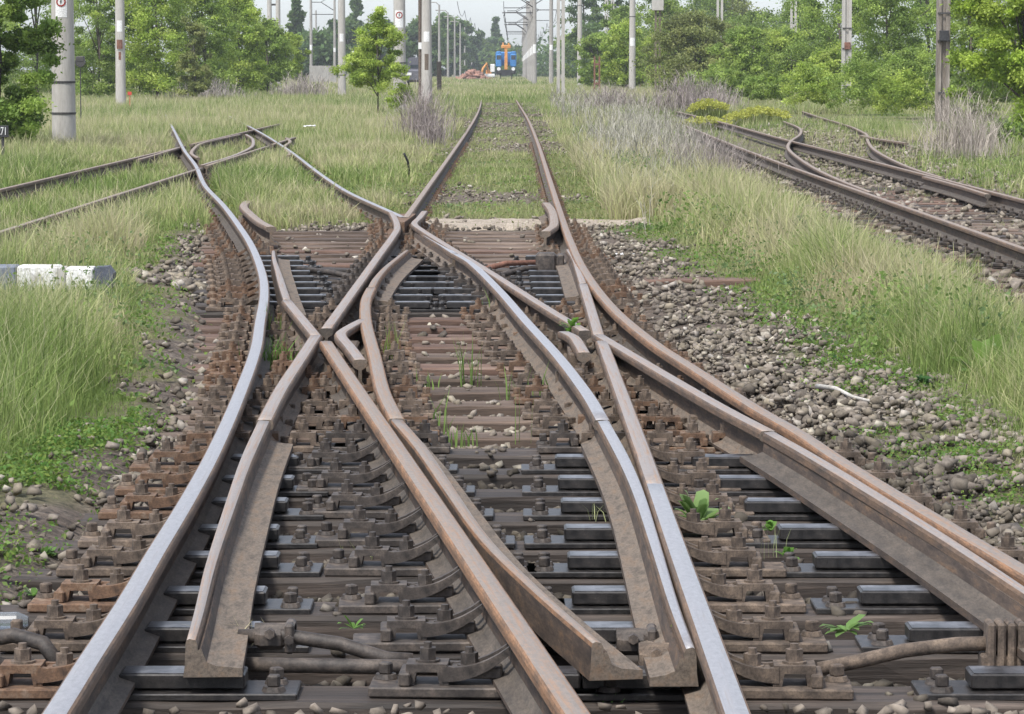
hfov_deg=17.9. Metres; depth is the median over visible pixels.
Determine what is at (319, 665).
drive rod
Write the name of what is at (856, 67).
bush
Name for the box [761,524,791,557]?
grass tuft
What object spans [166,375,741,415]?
sleeper
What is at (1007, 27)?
tree
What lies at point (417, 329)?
sleeper
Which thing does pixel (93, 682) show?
stock rail
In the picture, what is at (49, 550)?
leafy weed
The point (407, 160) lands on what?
thin stake
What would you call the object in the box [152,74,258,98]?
dry bush
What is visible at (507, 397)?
grass tuft
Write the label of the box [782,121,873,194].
turnout rail
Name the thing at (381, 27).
sapling
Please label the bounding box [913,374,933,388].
leafy weed
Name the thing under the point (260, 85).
bush
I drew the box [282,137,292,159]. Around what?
slip rail
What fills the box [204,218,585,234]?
sleeper
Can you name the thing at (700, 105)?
flowering plant
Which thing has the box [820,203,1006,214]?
sleeper
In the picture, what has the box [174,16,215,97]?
tree
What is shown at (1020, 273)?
sleeper
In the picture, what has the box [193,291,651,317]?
sleeper
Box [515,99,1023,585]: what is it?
stock rail
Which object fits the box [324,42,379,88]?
bush
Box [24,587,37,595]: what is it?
leafy weed
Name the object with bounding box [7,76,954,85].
grass
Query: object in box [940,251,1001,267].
sleeper
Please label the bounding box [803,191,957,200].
sleeper
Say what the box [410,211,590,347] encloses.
crossing rail
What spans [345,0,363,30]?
tree
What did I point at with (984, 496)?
grass
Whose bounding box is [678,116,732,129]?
flowering plant
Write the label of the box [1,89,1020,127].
grass
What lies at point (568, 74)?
tree
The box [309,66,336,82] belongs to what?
concrete wall
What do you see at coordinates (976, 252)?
sleeper
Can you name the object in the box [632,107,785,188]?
dry bush
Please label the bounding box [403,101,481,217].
crossing rail
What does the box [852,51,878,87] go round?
bush
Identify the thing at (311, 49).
catenary mast
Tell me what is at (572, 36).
tree
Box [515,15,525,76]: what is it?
catenary mast
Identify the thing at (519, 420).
grass tuft
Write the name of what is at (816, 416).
ballast
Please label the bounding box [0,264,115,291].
painted post
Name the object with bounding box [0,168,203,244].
side track rail
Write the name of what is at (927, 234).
sleeper
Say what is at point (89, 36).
tree
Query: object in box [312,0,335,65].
catenary mast
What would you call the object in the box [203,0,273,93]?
tree
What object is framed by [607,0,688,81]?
tree
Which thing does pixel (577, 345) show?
check rail
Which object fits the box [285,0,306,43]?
tree
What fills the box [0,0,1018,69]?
sky
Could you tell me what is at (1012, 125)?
bush
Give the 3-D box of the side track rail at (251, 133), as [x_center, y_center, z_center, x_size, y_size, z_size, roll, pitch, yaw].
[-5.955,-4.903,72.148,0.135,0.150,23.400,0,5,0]
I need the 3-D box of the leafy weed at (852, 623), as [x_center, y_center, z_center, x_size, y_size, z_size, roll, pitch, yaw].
[0.948,0.761,9.242,0.160,0.049,0.117,0,5,0]
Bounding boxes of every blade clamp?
[254,618,296,653]
[536,252,563,269]
[616,623,657,654]
[638,643,668,665]
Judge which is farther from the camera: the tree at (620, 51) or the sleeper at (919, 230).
the tree at (620, 51)
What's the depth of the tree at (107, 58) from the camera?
149.06 m
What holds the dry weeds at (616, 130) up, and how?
on the ground at (68, 508)
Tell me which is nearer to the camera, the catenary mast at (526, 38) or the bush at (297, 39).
the bush at (297, 39)
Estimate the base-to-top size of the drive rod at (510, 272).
0.092 m
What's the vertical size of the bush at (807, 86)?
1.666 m
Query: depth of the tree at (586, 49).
238.62 m
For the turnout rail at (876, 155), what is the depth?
55.84 m
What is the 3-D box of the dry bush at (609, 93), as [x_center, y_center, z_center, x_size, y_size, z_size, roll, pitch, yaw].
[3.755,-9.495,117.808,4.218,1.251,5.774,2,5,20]
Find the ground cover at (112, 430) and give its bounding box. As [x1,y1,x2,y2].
[0,148,1023,604]
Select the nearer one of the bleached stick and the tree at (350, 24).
the bleached stick
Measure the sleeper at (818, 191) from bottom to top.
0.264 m
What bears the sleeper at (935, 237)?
on the ballast
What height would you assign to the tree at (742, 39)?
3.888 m
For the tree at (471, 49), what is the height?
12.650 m
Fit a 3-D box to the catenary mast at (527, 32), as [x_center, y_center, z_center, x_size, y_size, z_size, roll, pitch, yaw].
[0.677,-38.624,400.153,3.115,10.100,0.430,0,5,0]
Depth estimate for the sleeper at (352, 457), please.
12.70 m
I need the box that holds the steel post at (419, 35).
[418,0,421,98]
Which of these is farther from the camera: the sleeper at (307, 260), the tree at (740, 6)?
the tree at (740, 6)
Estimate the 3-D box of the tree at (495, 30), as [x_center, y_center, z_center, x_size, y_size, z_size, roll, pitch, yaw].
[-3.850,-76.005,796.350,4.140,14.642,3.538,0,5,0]
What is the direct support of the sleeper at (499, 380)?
on the ballast
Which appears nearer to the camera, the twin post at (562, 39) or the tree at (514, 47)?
the twin post at (562, 39)
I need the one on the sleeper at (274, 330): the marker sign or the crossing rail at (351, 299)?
the crossing rail at (351, 299)
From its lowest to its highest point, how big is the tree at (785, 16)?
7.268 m
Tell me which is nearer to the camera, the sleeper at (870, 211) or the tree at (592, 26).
the sleeper at (870, 211)
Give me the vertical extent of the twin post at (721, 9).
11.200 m
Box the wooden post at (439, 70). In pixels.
[437,61,441,89]
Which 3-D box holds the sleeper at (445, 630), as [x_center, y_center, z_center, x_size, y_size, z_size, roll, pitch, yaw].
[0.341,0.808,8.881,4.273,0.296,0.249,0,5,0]
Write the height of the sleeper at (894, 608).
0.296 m
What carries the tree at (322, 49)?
on the ground at (68, 508)
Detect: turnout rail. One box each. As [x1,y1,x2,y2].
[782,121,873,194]
[802,111,944,178]
[919,176,991,206]
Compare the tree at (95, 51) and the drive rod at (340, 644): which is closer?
the drive rod at (340, 644)
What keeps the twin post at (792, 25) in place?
on the ground at (68, 508)
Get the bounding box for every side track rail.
[0,146,185,202]
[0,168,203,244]
[188,123,281,151]
[204,146,269,175]
[270,137,296,151]
[675,111,1023,214]
[686,126,1023,268]
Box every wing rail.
[183,251,323,676]
[556,249,1023,660]
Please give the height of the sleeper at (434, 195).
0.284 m
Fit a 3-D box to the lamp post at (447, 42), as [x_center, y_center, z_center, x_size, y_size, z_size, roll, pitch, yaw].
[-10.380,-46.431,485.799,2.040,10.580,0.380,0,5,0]
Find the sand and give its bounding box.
[426,217,646,230]
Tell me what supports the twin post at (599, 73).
on the ground at (68, 508)
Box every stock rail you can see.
[41,115,273,713]
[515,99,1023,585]
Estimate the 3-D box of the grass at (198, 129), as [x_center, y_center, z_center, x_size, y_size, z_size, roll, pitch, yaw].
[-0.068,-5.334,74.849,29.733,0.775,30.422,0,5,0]
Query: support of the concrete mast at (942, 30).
on the ground at (68, 508)
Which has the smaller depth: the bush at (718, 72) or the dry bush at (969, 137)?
the dry bush at (969, 137)
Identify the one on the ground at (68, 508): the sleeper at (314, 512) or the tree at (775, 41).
the tree at (775, 41)
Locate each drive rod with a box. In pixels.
[237,629,412,659]
[245,657,458,674]
[296,266,357,278]
[485,260,535,268]
[497,265,537,276]
[817,636,985,675]
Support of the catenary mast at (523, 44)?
on the ground at (68, 508)
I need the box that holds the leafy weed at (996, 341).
[951,334,1017,378]
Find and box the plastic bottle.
[0,612,28,629]
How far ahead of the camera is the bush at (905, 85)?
99.41 m
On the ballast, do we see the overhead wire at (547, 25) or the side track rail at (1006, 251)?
the side track rail at (1006, 251)
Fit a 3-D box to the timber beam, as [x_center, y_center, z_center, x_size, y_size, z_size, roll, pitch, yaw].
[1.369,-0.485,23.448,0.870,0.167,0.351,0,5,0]
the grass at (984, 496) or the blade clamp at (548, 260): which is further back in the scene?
the blade clamp at (548, 260)
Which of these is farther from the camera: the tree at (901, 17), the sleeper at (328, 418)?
the tree at (901, 17)
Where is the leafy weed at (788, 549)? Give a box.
[775,547,799,559]
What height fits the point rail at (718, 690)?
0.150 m
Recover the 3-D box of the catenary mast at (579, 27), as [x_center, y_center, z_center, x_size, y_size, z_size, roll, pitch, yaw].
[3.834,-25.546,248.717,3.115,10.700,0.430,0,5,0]
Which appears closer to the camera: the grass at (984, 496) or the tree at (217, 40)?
the grass at (984, 496)
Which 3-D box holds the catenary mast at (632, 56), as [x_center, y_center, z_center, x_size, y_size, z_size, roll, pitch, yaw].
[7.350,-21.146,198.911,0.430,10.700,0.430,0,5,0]
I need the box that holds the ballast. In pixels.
[0,102,1023,713]
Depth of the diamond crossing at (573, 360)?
16.57 m
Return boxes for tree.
[0,0,74,141]
[0,0,91,93]
[22,41,92,92]
[51,36,115,93]
[74,0,137,96]
[75,0,203,69]
[87,0,204,97]
[164,0,245,94]
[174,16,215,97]
[198,0,264,60]
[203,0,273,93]
[241,15,296,91]
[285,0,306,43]
[287,27,351,78]
[315,18,386,76]
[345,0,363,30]
[369,16,417,76]
[406,15,449,76]
[435,12,467,76]
[456,20,485,75]
[469,35,486,73]
[475,22,697,76]
[478,36,512,74]
[491,16,501,37]
[512,44,521,73]
[553,28,590,78]
[554,0,606,77]
[571,30,617,85]
[574,0,641,70]
[592,1,646,73]
[592,17,650,88]
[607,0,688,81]
[628,6,754,92]
[639,0,742,51]
[642,27,671,86]
[695,24,785,79]
[711,0,767,33]
[720,6,789,57]
[750,26,816,90]
[764,0,856,51]
[768,0,838,53]
[769,0,888,83]
[831,0,950,99]
[877,0,974,81]
[892,1,1007,82]
[909,0,1013,118]
[934,0,1023,125]
[953,0,1017,85]
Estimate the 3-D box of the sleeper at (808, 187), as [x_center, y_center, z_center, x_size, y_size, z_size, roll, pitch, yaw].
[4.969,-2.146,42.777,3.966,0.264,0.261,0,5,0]
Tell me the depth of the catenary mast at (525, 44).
467.71 m
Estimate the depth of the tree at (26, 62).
168.94 m
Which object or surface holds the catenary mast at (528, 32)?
on the ground at (68, 508)
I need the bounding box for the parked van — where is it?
[407,57,417,85]
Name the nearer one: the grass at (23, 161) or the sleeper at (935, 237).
the sleeper at (935, 237)
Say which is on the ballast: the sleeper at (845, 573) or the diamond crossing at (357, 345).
the sleeper at (845, 573)
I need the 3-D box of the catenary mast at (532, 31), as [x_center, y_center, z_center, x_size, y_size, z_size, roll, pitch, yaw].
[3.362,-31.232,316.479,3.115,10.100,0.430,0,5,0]
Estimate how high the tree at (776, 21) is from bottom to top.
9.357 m
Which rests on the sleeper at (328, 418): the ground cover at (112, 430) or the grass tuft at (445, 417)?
the grass tuft at (445, 417)
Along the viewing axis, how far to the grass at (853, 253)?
21.66 m
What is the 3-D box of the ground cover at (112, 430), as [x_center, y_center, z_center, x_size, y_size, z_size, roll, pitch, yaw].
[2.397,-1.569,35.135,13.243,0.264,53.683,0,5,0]
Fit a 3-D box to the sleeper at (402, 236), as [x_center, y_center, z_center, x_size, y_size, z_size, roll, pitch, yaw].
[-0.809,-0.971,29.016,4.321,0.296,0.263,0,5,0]
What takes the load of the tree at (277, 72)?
on the ground at (68, 508)
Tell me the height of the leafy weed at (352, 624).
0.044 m
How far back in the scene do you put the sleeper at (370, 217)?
33.34 m
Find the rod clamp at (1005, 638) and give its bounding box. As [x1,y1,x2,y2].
[978,618,1023,665]
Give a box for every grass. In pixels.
[0,125,1023,199]
[0,146,1022,268]
[0,185,1023,344]
[0,248,1023,476]
[0,475,1023,523]
[1,81,933,100]
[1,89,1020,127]
[1,106,1022,156]
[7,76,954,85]
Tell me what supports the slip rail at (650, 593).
on the sleeper at (452, 275)
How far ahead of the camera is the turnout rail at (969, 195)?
39.07 m
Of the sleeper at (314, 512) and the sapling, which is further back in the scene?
the sapling
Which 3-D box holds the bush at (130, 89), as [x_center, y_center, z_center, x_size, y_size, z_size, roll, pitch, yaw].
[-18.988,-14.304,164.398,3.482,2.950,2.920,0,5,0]
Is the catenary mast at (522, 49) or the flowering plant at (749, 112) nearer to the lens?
the flowering plant at (749, 112)
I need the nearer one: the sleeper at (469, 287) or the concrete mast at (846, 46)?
the sleeper at (469, 287)
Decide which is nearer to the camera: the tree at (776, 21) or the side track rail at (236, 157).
the side track rail at (236, 157)
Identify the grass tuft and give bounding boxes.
[238,333,301,369]
[264,301,292,338]
[380,318,406,359]
[416,370,440,389]
[420,388,455,433]
[446,424,477,447]
[452,333,482,386]
[495,363,548,399]
[515,392,534,443]
[584,504,606,521]
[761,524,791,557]
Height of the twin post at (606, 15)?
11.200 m
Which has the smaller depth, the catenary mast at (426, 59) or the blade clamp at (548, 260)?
the blade clamp at (548, 260)
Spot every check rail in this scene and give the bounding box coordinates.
[237,201,280,244]
[334,319,366,384]
[535,202,561,249]
[557,331,591,372]
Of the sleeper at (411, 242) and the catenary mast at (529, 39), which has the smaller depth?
the sleeper at (411, 242)
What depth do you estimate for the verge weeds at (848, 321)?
20.03 m
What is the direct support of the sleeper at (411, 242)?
on the ballast
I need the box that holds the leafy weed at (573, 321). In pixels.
[561,317,580,331]
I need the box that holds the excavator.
[481,62,494,77]
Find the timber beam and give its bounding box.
[644,277,762,286]
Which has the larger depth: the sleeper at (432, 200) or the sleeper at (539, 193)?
the sleeper at (539, 193)
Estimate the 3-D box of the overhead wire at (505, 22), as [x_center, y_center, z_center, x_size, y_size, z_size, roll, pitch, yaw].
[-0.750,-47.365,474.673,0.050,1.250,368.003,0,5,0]
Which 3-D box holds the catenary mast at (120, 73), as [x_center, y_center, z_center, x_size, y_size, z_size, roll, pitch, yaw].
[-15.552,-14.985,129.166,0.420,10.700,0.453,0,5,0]
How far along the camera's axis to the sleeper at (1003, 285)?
24.16 m
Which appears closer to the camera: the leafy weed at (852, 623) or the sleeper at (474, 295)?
the leafy weed at (852, 623)
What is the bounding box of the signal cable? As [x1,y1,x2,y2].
[0,627,58,664]
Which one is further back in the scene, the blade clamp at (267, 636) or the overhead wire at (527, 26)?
the overhead wire at (527, 26)
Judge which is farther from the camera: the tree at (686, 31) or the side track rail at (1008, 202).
the tree at (686, 31)
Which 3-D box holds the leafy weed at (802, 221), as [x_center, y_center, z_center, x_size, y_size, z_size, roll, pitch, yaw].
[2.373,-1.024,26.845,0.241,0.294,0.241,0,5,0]
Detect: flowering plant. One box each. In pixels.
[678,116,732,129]
[686,98,729,117]
[721,105,791,125]
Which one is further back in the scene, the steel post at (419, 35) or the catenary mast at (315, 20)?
the catenary mast at (315, 20)
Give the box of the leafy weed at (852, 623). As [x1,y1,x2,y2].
[820,614,873,636]
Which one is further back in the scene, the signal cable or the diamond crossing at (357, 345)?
the diamond crossing at (357, 345)
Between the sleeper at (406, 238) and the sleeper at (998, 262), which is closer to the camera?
the sleeper at (998, 262)
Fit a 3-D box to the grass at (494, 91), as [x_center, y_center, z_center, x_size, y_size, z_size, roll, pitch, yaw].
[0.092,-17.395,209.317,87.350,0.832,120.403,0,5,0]
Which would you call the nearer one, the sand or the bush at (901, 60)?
the sand
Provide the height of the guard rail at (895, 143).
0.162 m
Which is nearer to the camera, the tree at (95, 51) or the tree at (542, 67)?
the tree at (95, 51)
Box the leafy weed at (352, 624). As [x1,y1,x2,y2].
[337,615,363,628]
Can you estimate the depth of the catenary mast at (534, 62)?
291.52 m
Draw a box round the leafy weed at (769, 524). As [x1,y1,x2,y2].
[763,520,776,530]
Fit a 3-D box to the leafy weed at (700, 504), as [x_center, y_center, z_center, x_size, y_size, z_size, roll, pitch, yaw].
[0.599,0.510,10.947,0.222,0.136,0.272,-1,5,-10]
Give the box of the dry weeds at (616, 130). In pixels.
[543,82,724,234]
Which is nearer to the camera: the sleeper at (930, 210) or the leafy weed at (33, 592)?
the leafy weed at (33, 592)
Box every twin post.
[557,0,564,94]
[594,57,599,89]
[605,0,607,32]
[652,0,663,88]
[717,0,722,20]
[790,1,796,64]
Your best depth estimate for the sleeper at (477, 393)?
15.97 m
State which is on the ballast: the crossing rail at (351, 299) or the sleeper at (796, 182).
the sleeper at (796, 182)
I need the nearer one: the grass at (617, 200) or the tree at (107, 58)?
the grass at (617, 200)
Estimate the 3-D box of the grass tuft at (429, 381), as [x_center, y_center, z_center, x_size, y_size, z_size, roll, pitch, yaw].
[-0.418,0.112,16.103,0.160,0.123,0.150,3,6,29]
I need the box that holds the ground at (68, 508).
[0,70,1023,603]
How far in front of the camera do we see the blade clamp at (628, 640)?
8.48 m
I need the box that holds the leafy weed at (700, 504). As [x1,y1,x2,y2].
[675,490,730,519]
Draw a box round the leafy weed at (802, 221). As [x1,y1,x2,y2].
[791,215,808,231]
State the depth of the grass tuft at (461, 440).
13.76 m
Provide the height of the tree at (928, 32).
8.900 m
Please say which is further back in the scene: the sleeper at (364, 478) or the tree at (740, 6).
the tree at (740, 6)
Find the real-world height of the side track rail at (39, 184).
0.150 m
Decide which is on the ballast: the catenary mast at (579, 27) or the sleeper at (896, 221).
the sleeper at (896, 221)
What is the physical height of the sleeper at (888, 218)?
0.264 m
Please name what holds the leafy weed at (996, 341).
on the ground at (68, 508)
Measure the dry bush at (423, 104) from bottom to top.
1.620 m
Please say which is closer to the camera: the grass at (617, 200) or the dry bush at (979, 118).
the grass at (617, 200)
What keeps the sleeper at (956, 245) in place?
on the ballast
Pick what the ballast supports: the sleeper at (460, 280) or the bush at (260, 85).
the sleeper at (460, 280)
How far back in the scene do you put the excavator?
467.49 m
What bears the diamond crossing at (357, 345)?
on the sleeper at (477, 393)
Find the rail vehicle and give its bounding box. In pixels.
[496,42,516,78]
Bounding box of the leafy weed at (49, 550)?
[40,546,55,554]
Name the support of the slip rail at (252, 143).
on the ground at (68, 508)
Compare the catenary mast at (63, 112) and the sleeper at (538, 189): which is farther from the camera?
the catenary mast at (63, 112)
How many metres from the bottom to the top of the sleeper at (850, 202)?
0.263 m
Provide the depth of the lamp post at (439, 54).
427.81 m
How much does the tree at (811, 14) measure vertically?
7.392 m
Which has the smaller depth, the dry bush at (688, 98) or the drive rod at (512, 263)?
the drive rod at (512, 263)
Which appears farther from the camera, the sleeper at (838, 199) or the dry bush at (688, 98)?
the dry bush at (688, 98)
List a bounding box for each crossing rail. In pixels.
[246,125,403,222]
[318,212,403,354]
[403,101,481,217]
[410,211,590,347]
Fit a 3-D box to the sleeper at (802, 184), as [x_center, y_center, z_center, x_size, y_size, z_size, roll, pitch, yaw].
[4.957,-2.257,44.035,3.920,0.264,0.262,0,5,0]
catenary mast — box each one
[51,0,75,141]
[115,0,125,103]
[310,0,312,65]
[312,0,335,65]
[315,10,316,29]
[338,0,345,95]
[393,0,405,111]
[421,0,431,101]
[502,0,536,83]
[504,0,530,80]
[504,3,529,79]
[506,1,529,78]
[507,16,523,76]
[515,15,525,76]
[517,16,525,76]
[522,29,537,75]
[526,1,548,77]
[531,0,561,81]
[549,0,552,82]
[577,0,581,85]
[629,0,635,89]
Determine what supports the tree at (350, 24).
on the ground at (68, 508)
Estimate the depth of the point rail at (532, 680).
9.30 m
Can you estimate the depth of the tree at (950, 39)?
208.76 m
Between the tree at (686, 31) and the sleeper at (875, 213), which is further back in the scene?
the tree at (686, 31)
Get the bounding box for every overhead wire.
[457,2,487,41]
[503,1,507,40]
[521,8,532,42]
[537,10,561,40]
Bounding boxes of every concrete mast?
[841,0,851,102]
[935,0,950,121]
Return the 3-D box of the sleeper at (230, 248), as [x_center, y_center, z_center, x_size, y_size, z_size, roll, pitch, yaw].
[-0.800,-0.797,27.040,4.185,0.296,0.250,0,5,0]
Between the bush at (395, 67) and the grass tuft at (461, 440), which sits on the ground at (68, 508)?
the bush at (395, 67)
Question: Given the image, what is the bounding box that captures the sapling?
[348,5,407,112]
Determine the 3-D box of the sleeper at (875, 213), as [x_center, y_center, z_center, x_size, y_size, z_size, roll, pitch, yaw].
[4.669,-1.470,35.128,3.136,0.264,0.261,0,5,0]
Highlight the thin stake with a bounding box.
[403,153,409,174]
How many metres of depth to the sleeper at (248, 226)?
30.21 m
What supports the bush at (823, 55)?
on the ground at (68, 508)
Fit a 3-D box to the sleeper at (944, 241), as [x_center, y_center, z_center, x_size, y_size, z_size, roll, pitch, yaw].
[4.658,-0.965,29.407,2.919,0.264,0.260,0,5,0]
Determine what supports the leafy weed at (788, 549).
on the ballast
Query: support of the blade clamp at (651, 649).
attached to the slip rail at (650, 593)
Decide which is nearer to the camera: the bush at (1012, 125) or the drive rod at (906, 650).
the drive rod at (906, 650)
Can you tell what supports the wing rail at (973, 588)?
on the sleeper at (458, 321)
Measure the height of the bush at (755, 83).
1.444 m
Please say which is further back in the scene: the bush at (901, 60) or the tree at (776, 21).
the tree at (776, 21)
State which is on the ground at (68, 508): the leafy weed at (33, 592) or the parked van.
the parked van
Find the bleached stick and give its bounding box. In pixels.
[815,384,869,401]
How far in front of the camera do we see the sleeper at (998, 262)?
26.11 m
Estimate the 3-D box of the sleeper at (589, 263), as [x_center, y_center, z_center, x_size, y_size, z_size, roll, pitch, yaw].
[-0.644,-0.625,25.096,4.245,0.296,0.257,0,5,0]
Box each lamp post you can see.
[431,2,440,60]
[435,10,448,76]
[444,16,455,76]
[450,21,460,75]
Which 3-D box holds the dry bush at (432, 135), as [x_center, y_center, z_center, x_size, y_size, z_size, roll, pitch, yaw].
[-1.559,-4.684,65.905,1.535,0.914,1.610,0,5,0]
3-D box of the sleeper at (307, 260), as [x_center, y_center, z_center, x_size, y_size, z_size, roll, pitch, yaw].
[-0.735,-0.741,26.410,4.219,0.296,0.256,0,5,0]
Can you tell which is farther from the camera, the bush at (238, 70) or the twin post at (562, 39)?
the bush at (238, 70)
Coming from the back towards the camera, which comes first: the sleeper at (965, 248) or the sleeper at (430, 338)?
the sleeper at (965, 248)
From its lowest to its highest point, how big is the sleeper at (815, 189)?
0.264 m
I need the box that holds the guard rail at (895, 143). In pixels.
[859,135,908,149]
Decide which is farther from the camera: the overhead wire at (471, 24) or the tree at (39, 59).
the overhead wire at (471, 24)
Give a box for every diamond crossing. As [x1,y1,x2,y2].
[273,339,386,383]
[554,339,633,393]
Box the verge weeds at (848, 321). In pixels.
[0,133,1023,469]
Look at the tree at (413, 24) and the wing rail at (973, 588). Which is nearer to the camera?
the wing rail at (973, 588)
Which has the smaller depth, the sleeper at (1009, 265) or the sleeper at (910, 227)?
the sleeper at (1009, 265)
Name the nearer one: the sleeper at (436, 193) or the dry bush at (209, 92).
the sleeper at (436, 193)
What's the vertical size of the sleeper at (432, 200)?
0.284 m
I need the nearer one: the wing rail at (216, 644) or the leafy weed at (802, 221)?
the wing rail at (216, 644)
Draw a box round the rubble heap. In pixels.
[455,69,490,79]
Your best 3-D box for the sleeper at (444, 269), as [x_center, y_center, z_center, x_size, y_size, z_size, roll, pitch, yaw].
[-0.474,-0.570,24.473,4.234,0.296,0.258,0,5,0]
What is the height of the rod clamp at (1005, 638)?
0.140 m
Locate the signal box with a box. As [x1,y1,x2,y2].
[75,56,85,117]
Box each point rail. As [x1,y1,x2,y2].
[319,341,589,713]
[590,340,750,713]
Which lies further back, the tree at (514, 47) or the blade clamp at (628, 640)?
the tree at (514, 47)
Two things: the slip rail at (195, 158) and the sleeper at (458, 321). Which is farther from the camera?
the slip rail at (195, 158)
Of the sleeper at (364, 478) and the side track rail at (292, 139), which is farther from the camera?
the side track rail at (292, 139)
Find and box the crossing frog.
[383,214,415,239]
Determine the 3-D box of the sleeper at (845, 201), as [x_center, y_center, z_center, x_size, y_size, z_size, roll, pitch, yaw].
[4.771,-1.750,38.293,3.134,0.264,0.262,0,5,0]
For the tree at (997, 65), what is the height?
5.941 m
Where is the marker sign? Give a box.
[0,125,8,156]
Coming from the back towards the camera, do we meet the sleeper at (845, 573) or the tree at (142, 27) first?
the tree at (142, 27)
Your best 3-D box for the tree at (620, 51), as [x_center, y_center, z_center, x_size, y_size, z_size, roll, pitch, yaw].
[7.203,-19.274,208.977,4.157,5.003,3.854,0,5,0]
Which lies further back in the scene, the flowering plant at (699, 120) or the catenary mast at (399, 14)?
the catenary mast at (399, 14)
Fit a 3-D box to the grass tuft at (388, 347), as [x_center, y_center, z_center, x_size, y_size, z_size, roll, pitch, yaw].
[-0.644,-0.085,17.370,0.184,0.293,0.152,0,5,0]
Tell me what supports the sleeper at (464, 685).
on the ballast
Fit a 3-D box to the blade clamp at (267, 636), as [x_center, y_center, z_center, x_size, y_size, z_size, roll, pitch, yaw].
[-0.624,0.737,8.590,0.106,0.080,0.119,0,5,0]
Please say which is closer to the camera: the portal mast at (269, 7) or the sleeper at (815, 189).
the sleeper at (815, 189)
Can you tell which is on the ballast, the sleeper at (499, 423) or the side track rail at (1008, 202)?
the sleeper at (499, 423)
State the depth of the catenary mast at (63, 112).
60.61 m
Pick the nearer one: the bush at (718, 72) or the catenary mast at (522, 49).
the bush at (718, 72)
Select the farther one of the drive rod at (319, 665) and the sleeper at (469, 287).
the sleeper at (469, 287)
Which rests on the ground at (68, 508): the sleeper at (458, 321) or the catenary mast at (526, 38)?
the catenary mast at (526, 38)
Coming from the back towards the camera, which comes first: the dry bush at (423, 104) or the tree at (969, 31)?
the tree at (969, 31)
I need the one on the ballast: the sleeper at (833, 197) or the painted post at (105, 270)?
the sleeper at (833, 197)
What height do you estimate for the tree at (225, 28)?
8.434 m
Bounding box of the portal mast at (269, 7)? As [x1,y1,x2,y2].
[267,0,280,88]
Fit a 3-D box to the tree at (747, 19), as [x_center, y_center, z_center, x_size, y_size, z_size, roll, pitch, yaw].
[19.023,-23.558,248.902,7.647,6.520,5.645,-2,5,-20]
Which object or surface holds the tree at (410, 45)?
on the ground at (68, 508)
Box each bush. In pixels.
[103,47,167,96]
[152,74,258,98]
[189,46,250,93]
[237,51,295,92]
[269,70,348,95]
[271,31,313,85]
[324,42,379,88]
[375,71,461,139]
[376,61,415,108]
[402,108,469,146]
[555,80,666,107]
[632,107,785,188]
[633,68,750,113]
[646,46,712,89]
[677,63,762,99]
[684,78,752,106]
[735,69,801,100]
[767,61,860,107]
[789,39,857,95]
[805,55,903,114]
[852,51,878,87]
[865,66,934,117]
[870,47,935,109]
[898,67,1023,160]
[919,87,1023,157]
[958,80,1017,106]
[973,117,1023,145]
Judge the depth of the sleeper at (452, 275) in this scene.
23.77 m
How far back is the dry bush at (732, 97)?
119.31 m
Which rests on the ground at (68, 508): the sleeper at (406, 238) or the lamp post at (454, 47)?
the lamp post at (454, 47)
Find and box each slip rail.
[136,147,180,167]
[189,134,241,166]
[199,134,256,174]
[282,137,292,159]
[358,250,642,680]
[406,233,698,686]
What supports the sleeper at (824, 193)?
on the ballast
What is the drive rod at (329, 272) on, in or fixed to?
on the sleeper at (444, 269)
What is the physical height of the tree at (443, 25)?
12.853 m
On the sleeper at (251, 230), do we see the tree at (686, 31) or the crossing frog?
the crossing frog
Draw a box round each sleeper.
[0,564,968,639]
[0,599,983,685]
[0,641,1023,713]
[10,531,1023,602]
[43,505,999,562]
[76,479,951,535]
[103,458,911,511]
[116,437,876,488]
[147,419,814,468]
[152,404,787,447]
[160,389,761,431]
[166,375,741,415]
[169,363,724,400]
[180,351,714,386]
[186,340,695,375]
[187,252,616,272]
[191,256,618,277]
[192,247,614,267]
[192,331,677,363]
[193,272,632,295]
[193,278,636,302]
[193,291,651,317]
[193,298,652,325]
[193,322,665,353]
[194,261,621,283]
[194,313,654,343]
[195,284,642,309]
[196,221,587,237]
[196,235,595,253]
[196,305,647,334]
[197,239,596,258]
[197,243,598,262]
[199,231,593,249]
[201,228,591,245]
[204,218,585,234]
[205,224,588,241]
[206,266,628,286]
[210,212,367,219]
[212,215,373,222]
[419,194,562,200]
[426,206,564,213]
[431,199,564,205]
[435,192,561,198]
[437,188,560,194]
[439,185,558,190]
[778,183,1002,192]
[780,178,978,186]
[781,180,994,188]
[782,182,999,190]
[786,185,932,194]
[786,193,959,202]
[794,187,1008,196]
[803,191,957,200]
[803,199,977,209]
[805,189,948,197]
[806,197,978,206]
[814,195,972,204]
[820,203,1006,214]
[824,206,1014,216]
[832,201,990,211]
[837,208,1017,219]
[840,214,1016,225]
[841,211,1023,222]
[853,216,1023,228]
[859,219,1023,231]
[864,222,1023,235]
[881,225,1023,238]
[884,229,1020,241]
[887,232,1023,245]
[904,235,1023,249]
[921,239,968,253]
[931,243,972,257]
[938,247,990,262]
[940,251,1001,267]
[953,256,1018,272]
[962,260,1023,277]
[973,283,1023,288]
[976,265,1023,282]
[991,289,1023,295]
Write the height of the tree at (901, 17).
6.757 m
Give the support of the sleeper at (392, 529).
on the ballast
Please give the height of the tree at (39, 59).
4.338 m
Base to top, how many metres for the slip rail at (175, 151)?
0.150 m
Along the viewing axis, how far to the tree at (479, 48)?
795.87 m
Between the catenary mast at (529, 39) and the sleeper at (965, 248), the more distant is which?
the catenary mast at (529, 39)

